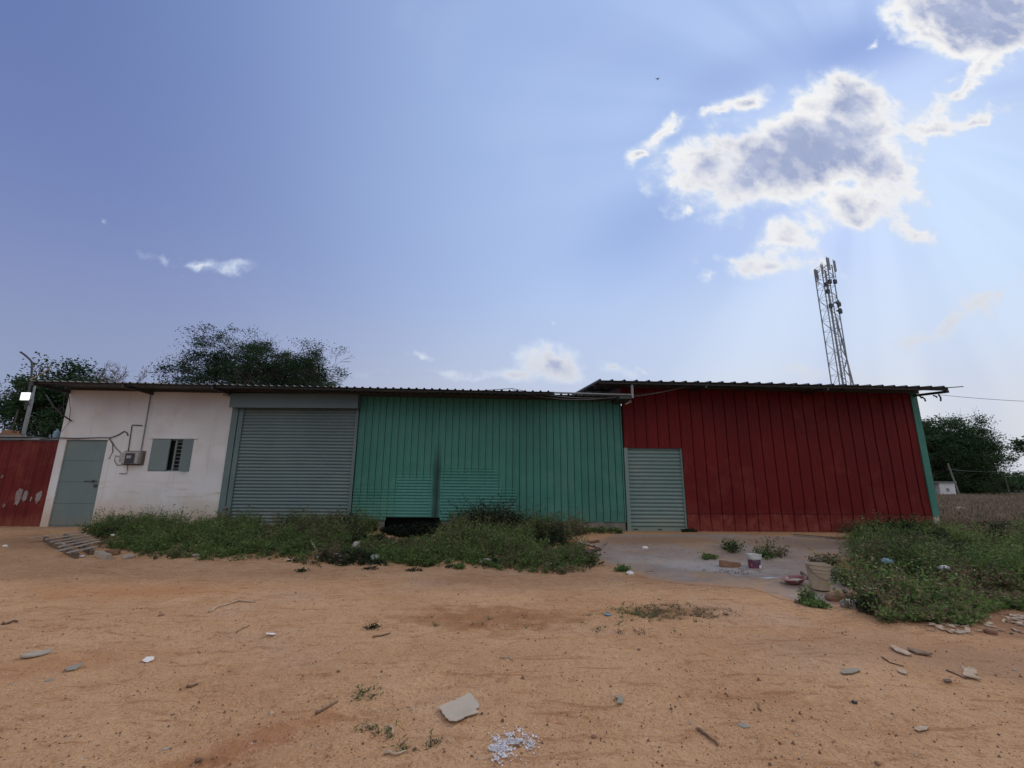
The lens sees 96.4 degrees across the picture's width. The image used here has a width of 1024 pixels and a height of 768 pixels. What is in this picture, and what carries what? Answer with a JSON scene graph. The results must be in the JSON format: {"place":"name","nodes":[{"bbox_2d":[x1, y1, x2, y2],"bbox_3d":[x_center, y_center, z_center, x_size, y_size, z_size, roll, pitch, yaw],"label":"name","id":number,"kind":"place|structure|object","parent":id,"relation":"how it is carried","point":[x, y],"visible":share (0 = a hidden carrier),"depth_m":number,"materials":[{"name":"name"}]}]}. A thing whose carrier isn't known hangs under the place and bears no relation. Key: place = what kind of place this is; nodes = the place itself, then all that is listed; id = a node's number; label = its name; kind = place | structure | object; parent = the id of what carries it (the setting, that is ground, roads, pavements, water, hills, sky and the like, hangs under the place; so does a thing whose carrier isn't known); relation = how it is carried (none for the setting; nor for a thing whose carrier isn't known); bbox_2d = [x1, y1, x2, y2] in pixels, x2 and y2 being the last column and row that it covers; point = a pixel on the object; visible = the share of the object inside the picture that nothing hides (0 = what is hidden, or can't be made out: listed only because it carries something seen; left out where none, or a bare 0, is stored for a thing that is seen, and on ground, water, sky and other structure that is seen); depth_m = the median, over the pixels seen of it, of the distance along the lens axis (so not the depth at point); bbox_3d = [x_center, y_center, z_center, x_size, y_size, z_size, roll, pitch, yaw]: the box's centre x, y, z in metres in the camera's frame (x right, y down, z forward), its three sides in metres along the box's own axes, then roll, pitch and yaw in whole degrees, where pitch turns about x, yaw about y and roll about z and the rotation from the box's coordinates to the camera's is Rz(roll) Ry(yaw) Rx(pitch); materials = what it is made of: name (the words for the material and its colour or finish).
{"place":"outdoors","nodes":[
{"label":"outdoors","id":0,"kind":"place"},
{"bbox_2d":[0,517,1023,767],"bbox_3d":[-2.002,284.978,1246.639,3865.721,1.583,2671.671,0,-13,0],"label":"ground","id":1,"kind":"structure","parent":0,"point":[390,597],"depth_m":3.96,"materials":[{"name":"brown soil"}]},
{"bbox_2d":[1,620,17,624],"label":"stick","id":2,"kind":"object","parent":1,"relation":"on","point":[4,623],"visible":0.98,"depth_m":5.30,"materials":[{"name":"brown wood"}]},
{"bbox_2d":[0,381,47,434],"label":"tree","id":3,"kind":"object","parent":1,"relation":"on","point":[2,415],"visible":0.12,"depth_m":21.11,"materials":[{"name":"green plant"}]},
{"bbox_2d":[0,435,59,526],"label":"fence","id":4,"kind":"object","parent":1,"relation":"on","point":[26,465],"visible":0.99,"depth_m":13.76,"materials":[{"name":"metal"}]},
{"bbox_2d":[0,430,26,435],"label":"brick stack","id":5,"kind":"object","parent":4,"relation":"on","point":[9,432],"visible":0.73,"depth_m":14.35,"materials":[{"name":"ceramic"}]},
{"bbox_2d":[20,351,35,435],"bbox_3d":[-15.824,0.777,14.638,1.040,3.876,0.338,0,-13,0],"label":"lamp post","id":6,"kind":"object","parent":4,"relation":"attached to","point":[27,397],"visible":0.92,"depth_m":14.70,"materials":[{"name":"metal"}]},
{"bbox_2d":[11,410,18,429],"bbox_3d":[-16.070,1.157,14.786,0.079,0.669,0.036,0,-13,0],"label":"cable","id":7,"kind":"object","parent":6,"relation":"attached to","point":[14,420],"visible":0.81,"depth_m":14.78,"materials":[{"name":"rubber"}]},
{"bbox_2d":[52,429,60,437],"bbox_3d":[-14.316,1.569,14.389,0.160,0.330,0.160,0,-13,0],"label":"bottle","id":8,"kind":"object","parent":4,"relation":"on","point":[57,432],"visible":0.69,"depth_m":14.34,"materials":[{"name":"blue plastic"}]},
{"bbox_2d":[20,648,51,657],"bbox_3d":[-4.420,2.503,4.249,0.210,0.011,0.176,12,-17,-42],"label":"wood splinter","id":9,"kind":"object","parent":1,"relation":"on","point":[35,653],"visible":1,"depth_m":4.24,"materials":[{"name":"beige wood"}]},
{"bbox_2d":[0,351,113,437],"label":"tree","id":10,"kind":"object","parent":1,"relation":"on","point":[45,416],"visible":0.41,"depth_m":18.34,"materials":[{"name":"green plant"}]},
{"bbox_2d":[29,531,101,557],"bbox_3d":[-10.124,3.664,10.492,2.746,0.352,0.953,-9,-16,34],"label":"pallet","id":11,"kind":"object","parent":1,"relation":"on","point":[70,551],"visible":1,"depth_m":10.46,"materials":[{"name":"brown wood"}]},
{"bbox_2d":[64,662,83,670],"bbox_3d":[-3.796,2.446,3.963,0.094,0.010,0.181,5,-14,-20],"label":"flat tile","id":12,"kind":"object","parent":1,"relation":"on","point":[74,667],"visible":1,"depth_m":3.94,"materials":[{"name":"grey stone"}]},
{"bbox_2d":[94,550,111,559],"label":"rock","id":13,"kind":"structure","parent":1,"relation":"on","point":[102,555],"depth_m":9.56,"materials":[{"name":"beige stone"}]},
{"bbox_2d":[105,549,120,554],"bbox_3d":[-8.679,3.651,9.943,0.252,0.116,0.140,5,-14,-19],"label":"brick","id":14,"kind":"object","parent":1,"relation":"on","point":[114,551],"visible":0.79,"depth_m":9.90,"materials":[{"name":"ceramic"}]},
{"bbox_2d":[71,362,159,382],"bbox_3d":[-25.299,2.913,27.983,7.592,8.905,5.619,0,-13,0],"label":"tree","id":15,"kind":"object","parent":1,"relation":"on","point":[107,377],"visible":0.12,"depth_m":28.20,"materials":[{"name":"green plant"}]},
{"bbox_2d":[105,512,141,525],"bbox_3d":[-10.873,3.881,12.992,1.331,0.530,1.135,4,-13,-16],"label":"bush","id":16,"kind":"object","parent":1,"relation":"on","point":[121,519],"visible":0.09,"depth_m":12.83,"materials":[{"name":"green plant"}]},
{"bbox_2d":[122,554,133,558],"bbox_3d":[-8.108,3.649,9.660,0.168,0.118,0.204,-5,-14,21],"label":"rock","id":17,"kind":"object","parent":1,"relation":"on","point":[128,556],"visible":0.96,"depth_m":9.61,"materials":[{"name":"stone"}]},
{"bbox_2d":[143,656,153,661],"bbox_3d":[-3.306,2.501,4.158,0.085,0.005,0.174,10,-16,-36],"label":"paper scrap","id":18,"kind":"object","parent":1,"relation":"on","point":[148,659],"visible":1,"depth_m":4.15,"materials":[{"name":"white paper"}]},
{"bbox_2d":[186,683,197,687],"bbox_3d":[-2.555,2.408,3.657,0.079,0.026,0.031,7,-14,-25],"label":"stick","id":19,"kind":"object","parent":1,"relation":"on","point":[190,686],"visible":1,"depth_m":3.65,"materials":[{"name":"brown wood"}]},
{"bbox_2d":[207,599,255,612],"bbox_3d":[-3.768,2.938,6.083,0.253,0.039,0.610,-8,-15,32],"label":"twig","id":20,"kind":"object","parent":1,"relation":"on","point":[211,610],"visible":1,"depth_m":6.13,"materials":[{"name":"beige wood"}]},
{"bbox_2d":[142,321,354,386],"bbox_3d":[-14.201,1.826,24.908,12.706,9.836,10.942,0,-13,0],"label":"tree","id":21,"kind":"object","parent":1,"relation":"on","point":[224,368],"visible":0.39,"depth_m":23.50,"materials":[{"name":"green plant"}]},
{"bbox_2d":[294,567,310,572],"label":"plant","id":22,"kind":"object","parent":1,"relation":"on","point":[301,570],"visible":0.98,"depth_m":8.60,"materials":[{"name":"green plant"}]},
{"bbox_2d":[28,380,625,530],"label":"shed","id":23,"kind":"structure","parent":1,"relation":"on","point":[400,455],"depth_m":13.85,"materials":[{"name":"paint"}]},
{"bbox_2d":[45,394,71,420],"bbox_3d":[-13.758,0.719,13.865,0.736,0.777,0.211,8,-15,-29],"label":"cable","id":24,"kind":"object","parent":23,"relation":"attached to","point":[48,398],"visible":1,"depth_m":13.81,"materials":[{"name":"rubber"}]},
{"bbox_2d":[49,440,107,526],"bbox_3d":[-12.956,2.950,13.707,1.248,2.544,0.071,0,-13,0],"label":"door","id":25,"kind":"structure","parent":23,"relation":"in","point":[79,479],"depth_m":13.70,"materials":[{"name":"paint"}]},
{"bbox_2d":[39,431,128,439],"bbox_3d":[-13.042,1.559,13.946,2.681,0.282,0.059,0,-13,0],"label":"cable","id":26,"kind":"object","parent":23,"relation":"attached to","point":[85,438],"visible":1,"depth_m":13.91,"materials":[{"name":"rubber"}]},
{"bbox_2d":[118,451,145,464],"bbox_3d":[-11.447,2.219,13.749,0.706,0.429,0.168,0,-13,0],"label":"electricity meter","id":27,"kind":"object","parent":23,"relation":"attached to","point":[132,458],"visible":1,"depth_m":13.70,"materials":[{"name":"plastic"}]},
{"bbox_2d":[128,424,141,451],"bbox_3d":[-11.511,1.649,13.944,0.336,0.832,0.032,0,-13,0],"label":"conduit","id":28,"kind":"object","parent":23,"relation":"attached to","point":[130,435],"visible":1,"depth_m":13.96,"materials":[{"name":"plastic"}]},
{"bbox_2d":[140,395,150,451],"bbox_3d":[-11.243,1.157,14.057,0.053,1.841,0.032,0,-13,0],"label":"conduit","id":29,"kind":"object","parent":23,"relation":"attached to","point":[145,423],"visible":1,"depth_m":14.03,"materials":[{"name":"grey plastic"}]},
{"bbox_2d":[148,439,193,471],"bbox_3d":[-10.325,2.147,13.842,1.256,0.971,0.337,0,-13,0],"label":"window","id":30,"kind":"structure","parent":23,"relation":"in","point":[166,454],"depth_m":13.85,"materials":[{"name":"paint"}]},
{"bbox_2d":[217,506,227,518],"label":"plant","id":31,"kind":"object","parent":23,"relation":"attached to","point":[225,508],"visible":0.59,"depth_m":13.40,"materials":[{"name":"green plant"}]},
{"bbox_2d":[242,388,325,391],"bbox_3d":[-6.792,0.142,13.700,3.616,0.206,0.018,0,-13,0],"label":"cable","id":32,"kind":"object","parent":23,"relation":"attached to","point":[285,391],"visible":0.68,"depth_m":13.68,"materials":[{"name":"rubber"}]},
{"bbox_2d":[381,388,616,398],"bbox_3d":[-0.752,0.260,13.601,8.388,0.284,0.079,1,-13,-1],"label":"cable","id":33,"kind":"object","parent":23,"relation":"attached to","point":[511,388],"visible":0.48,"depth_m":13.60,"materials":[{"name":"black rubber"}]},
{"bbox_2d":[514,390,629,399],"bbox_3d":[1.756,0.325,13.543,3.519,0.298,0.016,1,-13,-1],"label":"cable","id":34,"kind":"object","parent":23,"relation":"attached to","point":[571,399],"visible":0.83,"depth_m":13.51,"materials":[{"name":"black rubber"}]},
{"bbox_2d":[552,384,633,403],"bbox_3d":[2.336,0.261,13.724,2.370,0.506,0.930,0,-13,0],"label":"pipe rail","id":35,"kind":"object","parent":23,"relation":"on","point":[622,398],"visible":0.98,"depth_m":13.26,"materials":[{"name":"metal"}]},
{"bbox_2d":[315,700,338,714],"bbox_3d":[-1.310,2.291,3.247,0.026,0.021,0.212,-6,-14,25],"label":"stick","id":36,"kind":"object","parent":1,"relation":"on","point":[324,708],"visible":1,"depth_m":3.23,"materials":[{"name":"brown wood"}]},
{"bbox_2d":[75,500,606,574],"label":"weeds","id":37,"kind":"object","parent":1,"relation":"on","point":[440,544],"visible":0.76,"depth_m":10.44,"materials":[{"name":"green plant"}]},
{"bbox_2d":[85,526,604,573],"bbox_3d":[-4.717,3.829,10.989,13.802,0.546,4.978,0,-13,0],"label":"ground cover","id":38,"kind":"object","parent":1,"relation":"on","point":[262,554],"visible":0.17,"depth_m":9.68,"materials":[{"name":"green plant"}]},
{"bbox_2d":[352,541,360,549],"bbox_3d":[-3.521,3.669,10.337,0.223,0.238,0.294,7,-14,-26],"label":"scrap","id":39,"kind":"object","parent":1,"relation":"on","point":[356,543],"visible":0.56,"depth_m":10.24,"materials":[{"name":"stone"}]},
{"bbox_2d":[361,564,378,569],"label":"plant","id":40,"kind":"object","parent":1,"relation":"on","point":[372,567],"visible":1,"depth_m":8.83,"materials":[{"name":"green plant"}]},
{"bbox_2d":[362,621,382,629],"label":"plant","id":41,"kind":"object","parent":1,"relation":"on","point":[373,626],"visible":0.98,"depth_m":5.19,"materials":[{"name":"green plant"}]},
{"bbox_2d":[372,632,390,637],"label":"twig","id":42,"kind":"object","parent":1,"relation":"on","point":[373,636],"visible":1,"depth_m":4.89,"materials":[{"name":"brown wood"}]},
{"bbox_2d":[387,723,393,735],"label":"twig","id":43,"kind":"object","parent":1,"relation":"on","point":[389,725],"visible":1,"depth_m":3.00,"materials":[{"name":"beige wood"}]},
{"bbox_2d":[384,750,405,755],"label":"twig","id":44,"kind":"object","parent":1,"relation":"on","point":[393,753],"visible":1,"depth_m":2.71,"materials":[{"name":"beige wood"}]},
{"bbox_2d":[379,521,446,537],"bbox_3d":[-2.417,3.945,12.393,2.372,0.414,1.816,0,-13,0],"label":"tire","id":45,"kind":"object","parent":1,"relation":"on","point":[411,529],"visible":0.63,"depth_m":12.03,"materials":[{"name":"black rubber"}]},
{"bbox_2d":[405,567,423,571],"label":"plant","id":46,"kind":"object","parent":1,"relation":"on","point":[414,569],"visible":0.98,"depth_m":8.75,"materials":[{"name":"green plant"}]},
{"bbox_2d":[438,692,478,720],"bbox_3d":[-0.356,2.281,3.232,0.350,0.019,0.265,12,-17,-41],"label":"cardboard","id":47,"kind":"object","parent":1,"relation":"on","point":[462,707],"visible":1,"depth_m":3.22,"materials":[{"name":"beige cardboard"}]},
{"bbox_2d":[433,490,550,531],"bbox_3d":[-0.627,3.577,12.848,3.344,1.213,2.540,0,-13,0],"label":"bush","id":48,"kind":"object","parent":1,"relation":"on","point":[494,515],"visible":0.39,"depth_m":12.55,"materials":[{"name":"green plant"}]},
{"bbox_2d":[487,723,545,765],"bbox_3d":[0.029,2.200,2.803,0.365,0.038,0.439,0,-13,0],"label":"powder spill","id":49,"kind":"object","parent":1,"relation":"on","point":[500,747],"visible":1,"depth_m":2.79,"materials":[{"name":"white"}]},
{"bbox_2d":[345,568,759,751],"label":"creeping grass","id":50,"kind":"structure","parent":1,"relation":"on","point":[660,610],"depth_m":5.57,"materials":[{"name":"green plant"}]},
{"bbox_2d":[586,524,624,533],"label":"plant","id":51,"kind":"object","parent":1,"relation":"on","point":[611,529],"visible":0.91,"depth_m":12.76,"materials":[{"name":"green plant"}]},
{"bbox_2d":[614,694,622,702],"bbox_3d":[0.803,2.356,3.427,0.067,0.007,0.140,0,-13,0],"label":"stone","id":52,"kind":"object","parent":1,"relation":"on","point":[619,697],"visible":1,"depth_m":3.42,"materials":[{"name":"grey stone"}]},
{"bbox_2d":[681,527,697,531],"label":"plant","id":53,"kind":"object","parent":1,"relation":"on","point":[689,530],"visible":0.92,"depth_m":13.12,"materials":[{"name":"green plant"}]},
{"bbox_2d":[697,727,718,745],"bbox_3d":[1.254,2.248,2.923,0.029,0.026,0.182,5,-14,-20],"label":"stick","id":54,"kind":"object","parent":1,"relation":"on","point":[702,731],"visible":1,"depth_m":2.93,"materials":[{"name":"brown wood"}]},
{"bbox_2d":[589,534,856,608],"bbox_3d":[4.759,3.858,10.629,5.444,0.368,7.746,-10,-16,37],"label":"concrete apron","id":55,"kind":"object","parent":1,"relation":"on","point":[679,553],"visible":0.73,"depth_m":9.89,"materials":[{"name":"grey concrete"}]},
{"bbox_2d":[578,541,599,546],"bbox_3d":[1.831,3.856,11.035,0.584,0.093,0.120,-11,-17,41],"label":"board","id":56,"kind":"object","parent":55,"relation":"on","point":[590,544],"visible":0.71,"depth_m":10.95,"materials":[{"name":"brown wood"}]},
{"bbox_2d":[613,563,631,571],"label":"plant","id":57,"kind":"object","parent":55,"relation":"on","point":[622,567],"visible":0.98,"depth_m":8.69,"materials":[{"name":"green plant"}]},
{"bbox_2d":[697,552,718,559],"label":"plant","id":58,"kind":"object","parent":55,"relation":"on","point":[706,556],"visible":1,"depth_m":9.92,"materials":[{"name":"green plant"}]},
{"bbox_2d":[719,560,740,567],"bbox_3d":[4.414,3.651,9.266,0.388,0.140,0.153,-3,-13,14],"label":"brick","id":59,"kind":"object","parent":55,"relation":"on","point":[725,563],"visible":0.94,"depth_m":9.22,"materials":[{"name":"ceramic"}]},
{"bbox_2d":[715,537,745,552],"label":"plant","id":60,"kind":"object","parent":55,"relation":"on","point":[730,545],"visible":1,"depth_m":10.43,"materials":[{"name":"green plant"}]},
{"bbox_2d":[746,553,761,569],"bbox_3d":[4.805,3.515,9.067,0.288,0.277,0.287,0,-13,0],"label":"bucket","id":61,"kind":"object","parent":55,"relation":"on","point":[754,561],"visible":1,"depth_m":8.98,"materials":[{"name":"white plastic"}]},
{"bbox_2d":[754,550,776,559],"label":"plant","id":62,"kind":"object","parent":55,"relation":"on","point":[770,555],"visible":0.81,"depth_m":9.93,"materials":[{"name":"green plant"}]},
{"bbox_2d":[752,534,792,558],"bbox_3d":[5.717,3.585,10.115,1.031,0.483,0.789,0,-13,0],"label":"plant","id":63,"kind":"object","parent":55,"relation":"on","point":[779,551],"visible":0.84,"depth_m":10.06,"materials":[{"name":"green plant"}]},
{"bbox_2d":[781,575,806,584],"bbox_3d":[4.621,3.211,7.498,0.369,0.125,0.374,0,-13,0],"label":"basin","id":64,"kind":"object","parent":55,"relation":"on","point":[794,579],"visible":1,"depth_m":7.49,"materials":[{"name":"plastic"}]},
{"bbox_2d":[795,583,821,601],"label":"plant","id":65,"kind":"object","parent":55,"relation":"on","point":[806,595],"visible":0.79,"depth_m":6.38,"materials":[{"name":"green plant"}]},
{"bbox_2d":[799,596,835,609],"bbox_3d":[4.153,2.972,6.218,0.422,0.187,0.466,0,-13,0],"label":"plant","id":66,"kind":"object","parent":55,"relation":"on","point":[819,603],"visible":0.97,"depth_m":6.16,"materials":[{"name":"green plant"}]},
{"bbox_2d":[793,534,841,537],"bbox_3d":[8.207,4.038,12.125,1.330,0.075,0.060,-3,-13,16],"label":"board","id":67,"kind":"object","parent":55,"relation":"on","point":[814,535],"visible":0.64,"depth_m":12.16,"materials":[{"name":"brown wood"}]},
{"bbox_2d":[805,561,831,590],"bbox_3d":[4.815,3.009,7.173,0.351,0.401,0.351,0,-13,0],"label":"bucket","id":68,"kind":"object","parent":55,"relation":"on","point":[819,575],"visible":0.99,"depth_m":7.06,"materials":[{"name":"plastic"}]},
{"bbox_2d":[804,552,846,566],"bbox_3d":[6.464,3.580,9.409,0.724,0.338,0.643,0,-13,0],"label":"plant","id":69,"kind":"object","parent":55,"relation":"on","point":[830,558],"visible":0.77,"depth_m":9.39,"materials":[{"name":"green plant"}]},
{"bbox_2d":[737,723,749,727],"bbox_3d":[1.551,2.284,3.061,0.082,0.016,0.062,-4,-13,17],"label":"stone","id":70,"kind":"object","parent":1,"relation":"on","point":[743,725],"visible":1,"depth_m":3.05,"materials":[{"name":"grey stone"}]},
{"bbox_2d":[571,379,963,531],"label":"shed","id":71,"kind":"structure","parent":1,"relation":"on","point":[720,456],"depth_m":13.84,"materials":[{"name":"metal"}]},
{"bbox_2d":[638,386,686,395],"bbox_3d":[4.577,0.160,13.508,1.922,0.438,0.018,0,-13,0],"label":"cable","id":72,"kind":"object","parent":71,"relation":"attached to","point":[661,392],"visible":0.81,"depth_m":13.49,"materials":[{"name":"black rubber"}]},
{"bbox_2d":[944,395,1013,400],"bbox_3d":[14.303,0.431,13.565,3.219,0.212,0.013,0,-13,0],"label":"cable","id":73,"kind":"object","parent":71,"relation":"attached to","point":[980,398],"visible":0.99,"depth_m":13.56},
{"bbox_2d":[814,256,853,384],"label":"telecom mast","id":74,"kind":"object","parent":1,"relation":"on","point":[827,291],"visible":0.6,"depth_m":65.30,"materials":[{"name":"metal"}]},
{"bbox_2d":[824,591,850,601],"bbox_3d":[4.695,3.071,6.580,0.363,0.189,0.266,0,-13,0],"label":"rock","id":75,"kind":"object","parent":1,"relation":"on","point":[831,596],"visible":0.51,"depth_m":6.51,"materials":[{"name":"stone"}]},
{"bbox_2d":[835,522,860,532],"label":"plant","id":76,"kind":"object","parent":1,"relation":"on","point":[843,528],"visible":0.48,"depth_m":13.18,"materials":[{"name":"green plant"}]},
{"bbox_2d":[839,599,859,608],"bbox_3d":[4.618,3.008,6.235,0.267,0.150,0.229,-6,-14,27],"label":"rock","id":77,"kind":"object","parent":1,"relation":"on","point":[842,604],"visible":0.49,"depth_m":6.17,"materials":[{"name":"stone"}]},
{"bbox_2d":[840,668,860,673],"bbox_3d":[2.892,2.449,3.908,0.246,0.007,0.075,8,-15,-30],"label":"flat tile","id":78,"kind":"object","parent":1,"relation":"on","point":[850,670],"visible":1,"depth_m":3.90,"materials":[{"name":"grey stone"}]},
{"bbox_2d":[881,656,903,666],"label":"twig","id":79,"kind":"object","parent":1,"relation":"on","point":[891,662],"visible":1,"depth_m":4.16,"materials":[{"name":"wood"}]},
{"bbox_2d":[863,512,930,530],"bbox_3d":[10.540,3.861,12.544,1.622,0.671,1.655,-5,-14,24],"label":"bush","id":80,"kind":"object","parent":1,"relation":"on","point":[903,525],"visible":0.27,"depth_m":12.48,"materials":[{"name":"green plant"}]},
{"bbox_2d":[889,645,911,655],"bbox_3d":[3.792,2.600,4.476,0.096,0.014,0.268,-3,-13,15],"label":"wood splinter","id":81,"kind":"object","parent":1,"relation":"on","point":[899,650],"visible":1,"depth_m":4.44,"materials":[{"name":"beige wood"}]},
{"bbox_2d":[897,668,907,673],"bbox_3d":[3.345,2.465,3.928,0.065,0.009,0.117,-2,-13,11],"label":"wood splinter","id":82,"kind":"object","parent":1,"relation":"on","point":[900,670],"visible":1,"depth_m":3.91,"materials":[{"name":"beige wood"}]},
{"bbox_2d":[805,510,1023,625],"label":"weeds","id":83,"kind":"object","parent":1,"relation":"on","point":[1011,533],"visible":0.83,"depth_m":7.67,"materials":[{"name":"green plant"}]},
{"bbox_2d":[881,558,893,563],"bbox_3d":[6.858,3.237,8.366,0.248,0.097,0.187,10,-16,-35],"label":"plastic bag","id":84,"kind":"object","parent":83,"relation":"in","point":[888,560],"visible":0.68,"depth_m":8.32,"materials":[{"name":"blue plastic"}]},
{"bbox_2d":[937,565,949,570],"bbox_3d":[7.299,3.110,7.740,0.170,0.093,0.227,-1,-13,4],"label":"plastic bag","id":85,"kind":"object","parent":83,"relation":"on","point":[946,567],"visible":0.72,"depth_m":7.68,"materials":[{"name":"white plastic"}]},
{"bbox_2d":[907,647,932,654],"bbox_3d":[3.939,2.600,4.451,0.128,0.016,0.195,7,-14,-26],"label":"wood splinter","id":86,"kind":"object","parent":1,"relation":"on","point":[917,651],"visible":1,"depth_m":4.43,"materials":[{"name":"wood"}]},
{"bbox_2d":[914,725,928,730],"bbox_3d":[2.708,2.273,3.023,0.128,0.005,0.043,5,-14,-18],"label":"stone","id":87,"kind":"object","parent":1,"relation":"on","point":[920,728],"visible":1,"depth_m":3.01,"materials":[{"name":"beige stone"}]},
{"bbox_2d":[875,514,968,529],"bbox_3d":[11.265,3.958,12.907,2.242,0.676,1.727,0,-13,0],"label":"bush","id":88,"kind":"object","parent":1,"relation":"on","point":[923,522],"visible":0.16,"depth_m":12.68,"materials":[{"name":"green plant"}]},
{"bbox_2d":[922,415,947,474],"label":"tree","id":89,"kind":"object","parent":1,"relation":"on","point":[933,425],"visible":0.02,"depth_m":72.33,"materials":[{"name":"green plant"}]},
{"bbox_2d":[933,481,956,494],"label":"hut","id":90,"kind":"object","parent":1,"relation":"on","point":[945,487],"visible":0.36,"depth_m":58.63,"materials":[{"name":"white paint"}]},
{"bbox_2d":[947,463,959,494],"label":"pole","id":91,"kind":"object","parent":1,"relation":"on","point":[955,484],"visible":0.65,"depth_m":56.83,"materials":[{"name":"grey wood"}]},
{"bbox_2d":[946,669,966,679],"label":"twig","id":92,"kind":"object","parent":1,"relation":"on","point":[955,673],"visible":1,"depth_m":3.95,"materials":[{"name":"wood"}]},
{"bbox_2d":[954,630,966,633],"bbox_3d":[5.087,2.809,5.180,0.146,0.012,0.047,3,-4,-15],"label":"wood chip","id":93,"kind":"object","parent":1,"relation":"on","point":[961,632],"visible":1,"depth_m":5.17,"materials":[{"name":"beige wood"}]},
{"bbox_2d":[963,667,980,679],"bbox_3d":[3.946,2.485,3.941,0.104,0.014,0.313,-10,-16,38],"label":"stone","id":94,"kind":"object","parent":1,"relation":"on","point":[970,672],"visible":1,"depth_m":3.91,"materials":[{"name":"beige stone"}]},
{"bbox_2d":[921,406,1023,494],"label":"tree","id":95,"kind":"object","parent":1,"relation":"on","point":[969,450],"visible":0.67,"depth_m":65.23,"materials":[{"name":"green plant"}]},
{"bbox_2d":[983,627,997,634],"bbox_3d":[5.458,2.823,5.221,0.129,0.087,0.133,3,-13,-12],"label":"rock","id":96,"kind":"object","parent":1,"relation":"on","point":[988,630],"visible":0.92,"depth_m":5.19,"materials":[{"name":"stone"}]},
{"bbox_2d":[985,472,1023,493],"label":"tree","id":97,"kind":"object","parent":1,"relation":"on","point":[1012,489],"visible":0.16,"depth_m":74.04,"materials":[{"name":"green plant"}]},
{"bbox_2d":[998,470,1023,489],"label":"tree","id":98,"kind":"object","parent":1,"relation":"on","point":[1021,478],"visible":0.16,"depth_m":105.16,"materials":[{"name":"green plant"}]},
{"bbox_2d":[1004,436,1023,459],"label":"tree","id":99,"kind":"object","parent":1,"relation":"on","point":[1017,444],"visible":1,"depth_m":30.75,"materials":[{"name":"green plant"}]},
{"bbox_2d":[0,0,1023,474],"label":"sky","id":100,"kind":"structure","parent":0,"point":[489,195],"materials":[{"name":"blue"}]},
{"bbox_2d":[936,492,1023,526],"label":"dry grass","id":101,"kind":"structure","parent":0,"point":[1003,506],"depth_m":22.71,"materials":[{"name":"beige plant"}]}
]}

